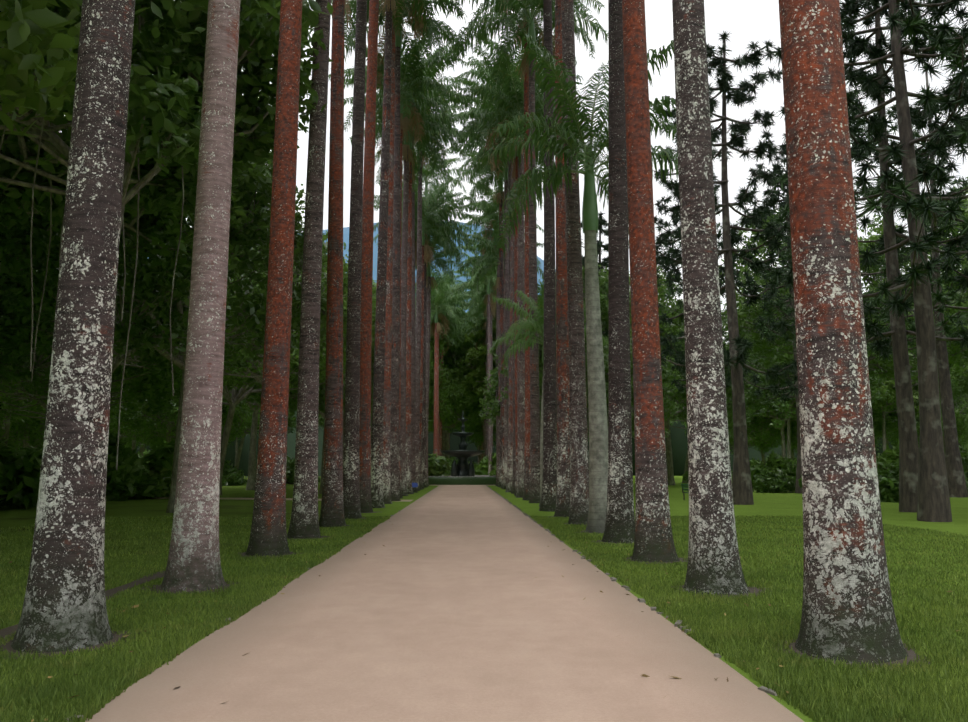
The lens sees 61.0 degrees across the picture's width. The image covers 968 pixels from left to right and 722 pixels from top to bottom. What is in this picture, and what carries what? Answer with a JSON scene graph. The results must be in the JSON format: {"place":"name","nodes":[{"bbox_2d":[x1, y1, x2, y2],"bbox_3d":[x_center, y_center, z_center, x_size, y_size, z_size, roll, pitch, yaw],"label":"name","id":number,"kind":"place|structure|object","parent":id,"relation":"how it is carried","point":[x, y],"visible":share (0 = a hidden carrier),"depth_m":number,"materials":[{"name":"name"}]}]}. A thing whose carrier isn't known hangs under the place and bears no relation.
{"place":"outdoors","nodes":[
{"label":"outdoors","id":0,"kind":"place"},
{"bbox_2d":[261,221,555,311],"bbox_3d":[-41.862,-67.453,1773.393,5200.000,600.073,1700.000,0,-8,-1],"label":"mountain ridge","id":1,"kind":"structure","parent":0,"point":[375,245],"depth_m":1614.45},
{"bbox_2d":[85,485,803,721],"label":"avenue path","id":2,"kind":"structure","parent":0,"point":[443,604],"depth_m":7.78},
{"bbox_2d":[66,485,776,720],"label":"fallen leaves","id":3,"kind":"object","parent":2,"relation":"on","point":[761,688],"visible":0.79,"depth_m":10.47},
{"bbox_2d":[428,476,495,484],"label":"hedge","id":4,"kind":"object","parent":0,"point":[465,480],"visible":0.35,"depth_m":88.57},
{"bbox_2d":[15,322,919,475],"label":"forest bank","id":5,"kind":"structure","parent":0,"point":[679,441],"depth_m":202.03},
{"bbox_2d":[0,476,967,721],"bbox_3d":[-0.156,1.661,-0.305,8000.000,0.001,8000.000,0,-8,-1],"label":"lawn","id":6,"kind":"structure","parent":0,"point":[781,504],"depth_m":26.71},
{"bbox_2d":[0,428,43,508],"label":"shrub","id":7,"kind":"object","parent":6,"relation":"on","point":[20,469],"visible":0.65,"depth_m":34.27,"materials":[{"name":"green plant"}]},
{"bbox_2d":[0,412,45,449],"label":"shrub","id":8,"kind":"object","parent":6,"relation":"on","point":[35,434],"visible":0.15,"depth_m":93.51,"materials":[{"name":"green plant"}]},
{"bbox_2d":[0,217,59,350],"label":"broadleaf tree","id":9,"kind":"object","parent":6,"relation":"on","point":[11,260],"visible":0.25,"depth_m":31.29,"materials":[{"name":"green plant"}]},
{"bbox_2d":[0,0,82,136],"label":"broadleaf tree","id":10,"kind":"object","parent":6,"relation":"on","point":[34,22],"visible":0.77,"depth_m":12.23,"materials":[{"name":"green plant"}]},
{"bbox_2d":[0,140,117,376],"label":"broadleaf tree","id":11,"kind":"object","parent":6,"relation":"on","point":[40,350],"depth_m":38.05,"materials":[{"name":"green plant"}]},
{"bbox_2d":[10,0,134,652],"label":"royal palm","id":12,"kind":"object","parent":6,"relation":"on","point":[64,606],"visible":0.96,"depth_m":8.19,"materials":[{"name":"plant"}]},
{"bbox_2d":[0,570,164,640],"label":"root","id":13,"kind":"object","parent":6,"relation":"on","point":[13,629],"visible":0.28,"depth_m":11.54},
{"bbox_2d":[0,299,179,427],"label":"broadleaf tree","id":14,"kind":"object","parent":6,"relation":"on","point":[135,389],"visible":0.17,"depth_m":52.45,"materials":[{"name":"green plant"}]},
{"bbox_2d":[37,414,172,446],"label":"bush","id":15,"kind":"object","parent":6,"relation":"on","point":[150,439],"visible":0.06,"depth_m":101.89,"materials":[{"name":"green plant"}]},
{"bbox_2d":[0,215,233,394],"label":"broadleaf tree","id":16,"kind":"object","parent":6,"relation":"on","point":[18,366],"visible":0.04,"depth_m":37.40,"materials":[{"name":"green plant"}]},
{"bbox_2d":[0,2,268,277],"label":"broadleaf tree","id":17,"kind":"object","parent":6,"relation":"on","point":[152,238],"visible":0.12,"depth_m":28.21,"materials":[{"name":"green plant"}]},
{"bbox_2d":[106,437,173,500],"bbox_3d":[-20.889,6.083,46.308,5.457,4.380,7.600,0,-8,3],"label":"shrub","id":18,"kind":"object","parent":6,"relation":"on","point":[120,485],"visible":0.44,"depth_m":45.87,"materials":[{"name":"green plant"}]},
{"bbox_2d":[106,432,174,498],"bbox_3d":[-21.387,6.109,47.590,6.358,4.748,8.748,-3,-8,23],"label":"shrub","id":19,"kind":"object","parent":6,"relation":"on","point":[164,480],"visible":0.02,"depth_m":48.06,"materials":[{"name":"green plant"}]},
{"bbox_2d":[0,0,332,233],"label":"tree","id":20,"kind":"object","parent":6,"relation":"on","point":[173,89],"visible":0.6,"depth_m":19.97,"materials":[{"name":"green plant"}]},
{"bbox_2d":[0,95,183,469],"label":"hanging vines","id":21,"kind":"object","parent":20,"relation":"attached to","point":[31,366],"visible":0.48,"depth_m":20.11,"materials":[{"name":"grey plant"}]},
{"bbox_2d":[109,391,239,442],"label":"bush","id":22,"kind":"object","parent":6,"relation":"on","point":[173,415],"depth_m":81.54,"materials":[{"name":"green plant"}]},
{"bbox_2d":[4,150,346,512],"bbox_3d":[-11.804,-2.154,33.122,11.737,16.330,12.941,-6,-9,37],"label":"broadleaf tree","id":23,"kind":"object","parent":6,"relation":"on","point":[251,230],"visible":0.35,"depth_m":30.41,"materials":[{"name":"green plant"}]},
{"bbox_2d":[109,384,259,440],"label":"bush","id":24,"kind":"object","parent":6,"relation":"on","point":[240,424],"visible":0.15,"depth_m":86.99,"materials":[{"name":"green plant"}]},
{"bbox_2d":[160,0,239,591],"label":"royal palm","id":25,"kind":"object","parent":6,"relation":"on","point":[193,562],"visible":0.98,"depth_m":12.11,"materials":[{"name":"plant"}]},
{"bbox_2d":[119,273,325,494],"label":"broadleaf tree","id":26,"kind":"object","parent":6,"relation":"on","point":[237,396],"visible":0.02,"depth_m":53.81,"materials":[{"name":"green plant"}]},
{"bbox_2d":[222,463,245,485],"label":"shrub","id":27,"kind":"object","parent":6,"relation":"on","point":[231,478],"visible":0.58,"depth_m":84.69,"materials":[{"name":"green plant"}]},
{"bbox_2d":[222,285,295,489],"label":"broadleaf tree","id":28,"kind":"object","parent":6,"relation":"on","point":[254,405],"depth_m":66.72,"materials":[{"name":"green plant"}]},
{"bbox_2d":[245,0,302,556],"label":"royal palm","id":29,"kind":"object","parent":6,"relation":"on","point":[268,534],"visible":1,"depth_m":16.76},
{"bbox_2d":[171,231,376,392],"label":"broadleaf tree","id":30,"kind":"object","parent":6,"relation":"on","point":[257,365],"visible":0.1,"depth_m":44.38,"materials":[{"name":"green plant"}]},
{"bbox_2d":[287,0,330,538],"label":"royal palm","id":31,"kind":"object","parent":6,"relation":"on","point":[304,522],"visible":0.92,"depth_m":21.00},
{"bbox_2d":[255,287,375,493],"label":"broadleaf tree","id":32,"kind":"object","parent":6,"relation":"on","point":[292,402],"visible":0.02,"depth_m":56.64,"materials":[{"name":"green plant"}]},
{"bbox_2d":[319,0,346,526],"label":"royal palm","id":33,"kind":"object","parent":6,"relation":"on","point":[332,509],"visible":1,"depth_m":25.06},
{"bbox_2d":[343,0,366,518],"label":"royal palm","id":34,"kind":"object","parent":6,"relation":"on","point":[351,493],"visible":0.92,"depth_m":29.30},
{"bbox_2d":[359,0,378,512],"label":"royal palm","id":35,"kind":"object","parent":6,"relation":"on","point":[366,322],"visible":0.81,"depth_m":33.51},
{"bbox_2d":[318,378,468,433],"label":"broadleaf tree","id":36,"kind":"object","parent":6,"relation":"on","point":[445,409],"visible":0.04,"depth_m":132.74,"materials":[{"name":"green plant"}]},
{"bbox_2d":[313,0,476,507],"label":"royal palm","id":37,"kind":"object","parent":6,"relation":"on","point":[377,497],"depth_m":37.64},
{"bbox_2d":[331,0,462,503],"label":"royal palm","id":38,"kind":"object","parent":6,"relation":"on","point":[387,412],"depth_m":42.03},
{"bbox_2d":[328,29,470,498],"bbox_3d":[-5.117,-6.479,49.762,8.529,29.212,8.251,-7,-10,41],"label":"royal palm","id":39,"kind":"object","parent":6,"relation":"on","point":[406,107],"depth_m":50.66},
{"bbox_2d":[330,33,474,492],"bbox_3d":[-5.716,-7.708,61.633,11.345,34.748,10.136,-3,-8,24],"label":"royal palm","id":40,"kind":"object","parent":6,"relation":"on","point":[413,395],"depth_m":61.17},
{"bbox_2d":[344,0,466,500],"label":"royal palm","id":41,"kind":"object","parent":6,"relation":"on","point":[394,442],"depth_m":45.91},
{"bbox_2d":[348,89,469,493],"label":"royal palm","id":42,"kind":"object","parent":6,"relation":"on","point":[408,389],"depth_m":58.09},
{"bbox_2d":[344,64,479,495],"bbox_3d":[-4.979,-5.593,54.081,8.377,28.582,9.376,5,-9,-31],"label":"royal palm","id":43,"kind":"object","parent":6,"relation":"on","point":[431,122],"depth_m":54.39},
{"bbox_2d":[372,285,455,405],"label":"broadleaf tree","id":44,"kind":"object","parent":6,"relation":"on","point":[442,342],"visible":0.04,"depth_m":124.30,"materials":[{"name":"green plant"}]},
{"bbox_2d":[376,84,467,490],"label":"royal palm","id":45,"kind":"object","parent":6,"relation":"on","point":[418,287],"depth_m":65.94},
{"bbox_2d":[373,183,476,487],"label":"royal palm","id":46,"kind":"object","parent":6,"relation":"on","point":[424,421],"depth_m":77.47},
{"bbox_2d":[374,184,475,489],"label":"royal palm","id":47,"kind":"object","parent":6,"relation":"on","point":[431,217],"depth_m":70.50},
{"bbox_2d":[373,176,481,488],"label":"royal palm","id":48,"kind":"object","parent":6,"relation":"on","point":[448,196],"depth_m":74.52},
{"bbox_2d":[371,365,483,434],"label":"broadleaf tree","id":49,"kind":"object","parent":6,"relation":"on","point":[472,417],"visible":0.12,"depth_m":139.35,"materials":[{"name":"green plant"}]},
{"bbox_2d":[402,147,466,485],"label":"royal palm","id":50,"kind":"object","parent":6,"relation":"on","point":[426,175],"depth_m":87.25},
{"bbox_2d":[428,453,451,475],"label":"shrub","id":51,"kind":"object","parent":6,"relation":"on","point":[438,465],"visible":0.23,"depth_m":97.55,"materials":[{"name":"green plant"}]},
{"bbox_2d":[415,288,468,433],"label":"royal palm","id":52,"kind":"object","parent":6,"relation":"on","point":[456,313],"depth_m":113.76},
{"bbox_2d":[415,274,473,455],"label":"royal palm","id":53,"kind":"object","parent":6,"relation":"on","point":[440,300],"depth_m":109.90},
{"bbox_2d":[415,234,473,486],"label":"royal palm","id":54,"kind":"object","parent":6,"relation":"on","point":[439,261],"depth_m":81.85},
{"bbox_2d":[430,331,483,431],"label":"broadleaf tree","id":55,"kind":"object","parent":6,"relation":"on","point":[459,352],"visible":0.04,"depth_m":144.65,"materials":[{"name":"green plant"}]},
{"bbox_2d":[428,412,495,477],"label":"fountain","id":56,"kind":"object","parent":6,"relation":"on","point":[462,467],"visible":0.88,"depth_m":95.26,"materials":[{"name":"metal"}]},
{"bbox_2d":[444,309,482,458],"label":"broadleaf tree","id":57,"kind":"object","parent":6,"relation":"on","point":[465,370],"visible":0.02,"depth_m":143.80,"materials":[{"name":"green plant"}]},
{"bbox_2d":[0,512,929,671],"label":"soil patches","id":58,"kind":"object","parent":6,"relation":"on","point":[911,653],"visible":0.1,"depth_m":7.97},
{"bbox_2d":[470,33,678,532],"bbox_3d":[3.133,-2.374,23.517,7.238,14.220,6.797,1,-8,-11],"label":"young palm","id":59,"kind":"object","parent":58,"relation":"on","point":[585,157],"depth_m":22.87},
{"bbox_2d":[453,251,496,474],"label":"royal palm","id":60,"kind":"object","parent":6,"relation":"on","point":[493,278],"depth_m":111.11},
{"bbox_2d":[455,262,496,452],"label":"royal palm","id":61,"kind":"object","parent":6,"relation":"on","point":[492,293],"depth_m":115.33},
{"bbox_2d":[460,310,495,397],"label":"broadleaf tree","id":62,"kind":"object","parent":6,"relation":"on","point":[473,380],"visible":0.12,"depth_m":130.71,"materials":[{"name":"green plant"}]},
{"bbox_2d":[445,55,543,485],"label":"royal palm","id":63,"kind":"object","parent":6,"relation":"on","point":[509,180],"depth_m":67.66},
{"bbox_2d":[449,116,543,488],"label":"royal palm","id":64,"kind":"object","parent":6,"relation":"on","point":[506,294],"depth_m":71.51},
{"bbox_2d":[449,140,543,487],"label":"royal palm","id":65,"kind":"object","parent":6,"relation":"on","point":[501,262],"depth_m":75.28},
{"bbox_2d":[461,174,536,485],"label":"royal palm","id":66,"kind":"object","parent":6,"relation":"on","point":[487,216],"depth_m":83.62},
{"bbox_2d":[459,221,543,486],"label":"royal palm","id":67,"kind":"object","parent":6,"relation":"on","point":[488,258],"depth_m":78.87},
{"bbox_2d":[460,195,543,485],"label":"royal palm","id":68,"kind":"object","parent":6,"relation":"on","point":[491,237],"depth_m":86.43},
{"bbox_2d":[453,57,554,491],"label":"royal palm","id":69,"kind":"object","parent":6,"relation":"on","point":[510,452],"depth_m":62.05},
{"bbox_2d":[456,35,575,493],"bbox_3d":[2.401,-7.678,59.935,9.028,34.244,8.866,0,-8,-1],"label":"royal palm","id":70,"kind":"object","parent":6,"relation":"on","point":[492,47],"depth_m":59.81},
{"bbox_2d":[455,60,580,495],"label":"royal palm","id":71,"kind":"object","parent":6,"relation":"on","point":[471,114],"depth_m":55.03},
{"bbox_2d":[457,39,583,497],"bbox_3d":[2.192,-5.800,51.398,7.823,28.292,8.790,0,-8,2],"label":"royal palm","id":72,"kind":"object","parent":6,"relation":"on","point":[512,98],"depth_m":51.19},
{"bbox_2d":[435,0,608,502],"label":"royal palm","id":73,"kind":"object","parent":6,"relation":"on","point":[510,21],"depth_m":43.81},
{"bbox_2d":[478,354,588,427],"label":"broadleaf tree","id":74,"kind":"object","parent":6,"relation":"on","point":[491,401],"visible":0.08,"depth_m":84.64,"materials":[{"name":"green plant"}]},
{"bbox_2d":[465,0,604,500],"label":"royal palm","id":75,"kind":"object","parent":6,"relation":"on","point":[527,472],"depth_m":46.73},
{"bbox_2d":[487,279,607,506],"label":"young palm","id":76,"kind":"object","parent":6,"relation":"on","point":[535,325],"depth_m":38.07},
{"bbox_2d":[539,0,581,511],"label":"royal palm","id":77,"kind":"object","parent":6,"relation":"on","point":[549,489],"depth_m":34.21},
{"bbox_2d":[554,0,569,516],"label":"royal palm","id":78,"kind":"object","parent":6,"relation":"on","point":[562,508],"visible":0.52,"depth_m":30.00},
{"bbox_2d":[561,0,588,524],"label":"royal palm","id":79,"kind":"object","parent":6,"relation":"on","point":[579,482],"visible":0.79,"depth_m":25.91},
{"bbox_2d":[498,265,678,410],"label":"broadleaf tree","id":80,"kind":"object","parent":6,"relation":"on","point":[603,280],"visible":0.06,"depth_m":63.68,"materials":[{"name":"green plant"}]},
{"bbox_2d":[581,211,608,344],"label":"conifer","id":81,"kind":"object","parent":6,"relation":"on","point":[603,262],"visible":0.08,"depth_m":71.15,"materials":[{"name":"green plant"}]},
{"bbox_2d":[543,267,685,392],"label":"broadleaf tree","id":82,"kind":"object","parent":6,"relation":"on","point":[666,304],"visible":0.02,"depth_m":76.10,"materials":[{"name":"green plant"}]},
{"bbox_2d":[601,0,634,543],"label":"royal palm","id":83,"kind":"object","parent":6,"relation":"on","point":[620,523],"visible":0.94,"depth_m":19.73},
{"bbox_2d":[556,338,682,437],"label":"broadleaf tree","id":84,"kind":"object","parent":6,"relation":"on","point":[667,377],"visible":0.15,"depth_m":51.51,"materials":[{"name":"green plant"}]},
{"bbox_2d":[622,0,678,561],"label":"royal palm","id":85,"kind":"object","parent":6,"relation":"on","point":[653,541],"visible":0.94,"depth_m":15.69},
{"bbox_2d":[632,301,744,484],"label":"broadleaf tree","id":86,"kind":"object","parent":6,"relation":"on","point":[679,397],"visible":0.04,"depth_m":87.50,"materials":[{"name":"green plant"}]},
{"bbox_2d":[630,102,753,394],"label":"tree","id":87,"kind":"object","parent":6,"relation":"on","point":[672,278],"visible":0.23,"depth_m":57.23,"materials":[{"name":"green plant"}]},
{"bbox_2d":[631,207,762,393],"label":"tree","id":88,"kind":"object","parent":6,"relation":"on","point":[680,304],"visible":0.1,"depth_m":72.63,"materials":[{"name":"green plant"}]},
{"bbox_2d":[672,0,749,594],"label":"royal palm","id":89,"kind":"object","parent":6,"relation":"on","point":[714,564],"visible":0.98,"depth_m":11.78,"materials":[{"name":"plant"}]},
{"bbox_2d":[662,377,766,482],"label":"broadleaf tree","id":90,"kind":"object","parent":6,"relation":"on","point":[729,412],"visible":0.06,"depth_m":99.42,"materials":[{"name":"green plant"}]},
{"bbox_2d":[654,31,796,504],"bbox_3d":[12.244,-5.140,41.479,9.722,24.429,7.932,-1,-8,10],"label":"conifer","id":91,"kind":"object","parent":6,"relation":"on","point":[742,490],"visible":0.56,"depth_m":41.27,"materials":[{"name":"green plant"}]},
{"bbox_2d":[682,400,796,447],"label":"broadleaf tree","id":92,"kind":"object","parent":6,"relation":"on","point":[756,435],"visible":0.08,"depth_m":126.51,"materials":[{"name":"green plant"}]},
{"bbox_2d":[735,132,801,492],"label":"conifer","id":93,"kind":"object","parent":6,"relation":"on","point":[791,387],"visible":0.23,"depth_m":59.49,"materials":[{"name":"green plant"}]},
{"bbox_2d":[744,345,796,459],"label":"broadleaf tree","id":94,"kind":"object","parent":6,"relation":"on","point":[781,422],"visible":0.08,"depth_m":122.55,"materials":[{"name":"green plant"}]},
{"bbox_2d":[749,449,796,488],"bbox_3d":[23.140,8.942,66.030,6.025,3.710,4.379,0,-8,-1],"label":"shrub","id":95,"kind":"object","parent":6,"relation":"on","point":[774,460],"visible":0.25,"depth_m":65.00,"materials":[{"name":"green plant"}]},
{"bbox_2d":[752,467,795,492],"bbox_3d":[21.098,8.796,59.302,3.649,2.258,3.449,-2,-8,14],"label":"shrub","id":96,"kind":"object","parent":6,"relation":"on","point":[778,482],"visible":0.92,"depth_m":58.83,"materials":[{"name":"green plant"}]},
{"bbox_2d":[727,280,890,416],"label":"broadleaf tree","id":97,"kind":"object","parent":6,"relation":"on","point":[755,403],"visible":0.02,"depth_m":85.45,"materials":[{"name":"green plant"}]},
{"bbox_2d":[718,208,940,382],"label":"broadleaf tree","id":98,"kind":"object","parent":6,"relation":"on","point":[747,317],"visible":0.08,"depth_m":68.17,"materials":[{"name":"green plant"}]},
{"bbox_2d":[779,0,908,663],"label":"royal palm","id":99,"kind":"object","parent":6,"relation":"on","point":[848,613],"visible":1,"depth_m":7.72,"materials":[{"name":"plant"}]},
{"bbox_2d":[751,86,967,352],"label":"tree","id":100,"kind":"object","parent":6,"relation":"on","point":[937,295],"visible":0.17,"depth_m":44.47,"materials":[{"name":"green plant"}]},
{"bbox_2d":[765,0,967,521],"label":"conifer","id":101,"kind":"object","parent":6,"relation":"on","point":[933,502],"visible":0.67,"depth_m":27.20,"materials":[{"name":"green plant"}]},
{"bbox_2d":[773,0,967,512],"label":"conifer","id":102,"kind":"object","parent":6,"relation":"on","point":[908,453],"visible":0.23,"depth_m":33.81,"materials":[{"name":"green plant"}]},
{"bbox_2d":[872,406,896,438],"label":"broadleaf tree","id":103,"kind":"object","parent":6,"relation":"on","point":[878,419],"visible":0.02,"depth_m":122.31,"materials":[{"name":"green plant"}]},
{"bbox_2d":[876,441,898,473],"bbox_3d":[31.489,7.829,60.387,5.722,4.658,7.879,2,-8,-15],"label":"shrub","id":104,"kind":"object","parent":6,"relation":"on","point":[892,453],"visible":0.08,"depth_m":60.26,"materials":[{"name":"green plant"}]},
{"bbox_2d":[877,458,898,502],"bbox_3d":[21.763,6.467,43.027,4.464,2.847,4.074,1,-8,-10],"label":"shrub","id":105,"kind":"object","parent":6,"relation":"on","point":[888,480],"visible":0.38,"depth_m":42.27,"materials":[{"name":"green plant"}]},
{"bbox_2d":[871,374,918,453],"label":"broadleaf tree","id":106,"kind":"object","parent":6,"relation":"on","point":[889,399],"visible":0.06,"depth_m":118.28,"materials":[{"name":"green plant"}]},
{"bbox_2d":[853,63,967,497],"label":"conifer","id":107,"kind":"object","parent":6,"relation":"on","point":[957,485],"visible":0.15,"depth_m":50.45,"materials":[{"name":"green plant"}]},
{"bbox_2d":[858,9,967,241],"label":"conifer","id":108,"kind":"object","parent":6,"relation":"on","point":[909,24],"visible":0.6,"depth_m":26.25,"materials":[{"name":"green plant"}]},
{"bbox_2d":[907,177,967,373],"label":"broadleaf tree","id":109,"kind":"object","parent":6,"relation":"on","point":[954,352],"visible":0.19,"depth_m":64.42,"materials":[{"name":"green plant"}]},
{"bbox_2d":[921,0,967,294],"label":"conifer","id":110,"kind":"object","parent":6,"relation":"on","point":[963,282],"visible":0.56,"depth_m":31.89,"materials":[{"name":"green plant"}]},
{"bbox_2d":[937,306,967,402],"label":"broadleaf tree","id":111,"kind":"object","parent":6,"relation":"on","point":[956,376],"visible":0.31,"depth_m":86.92,"materials":[{"name":"green plant"}]},
{"bbox_2d":[941,392,967,445],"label":"broadleaf tree","id":112,"kind":"object","parent":6,"relation":"on","point":[960,416],"visible":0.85,"depth_m":84.46,"materials":[{"name":"green plant"}]},
{"bbox_2d":[61,0,967,342],"label":"sky","id":113,"kind":"structure","parent":0,"point":[746,21],"materials":[{"name":"white"}]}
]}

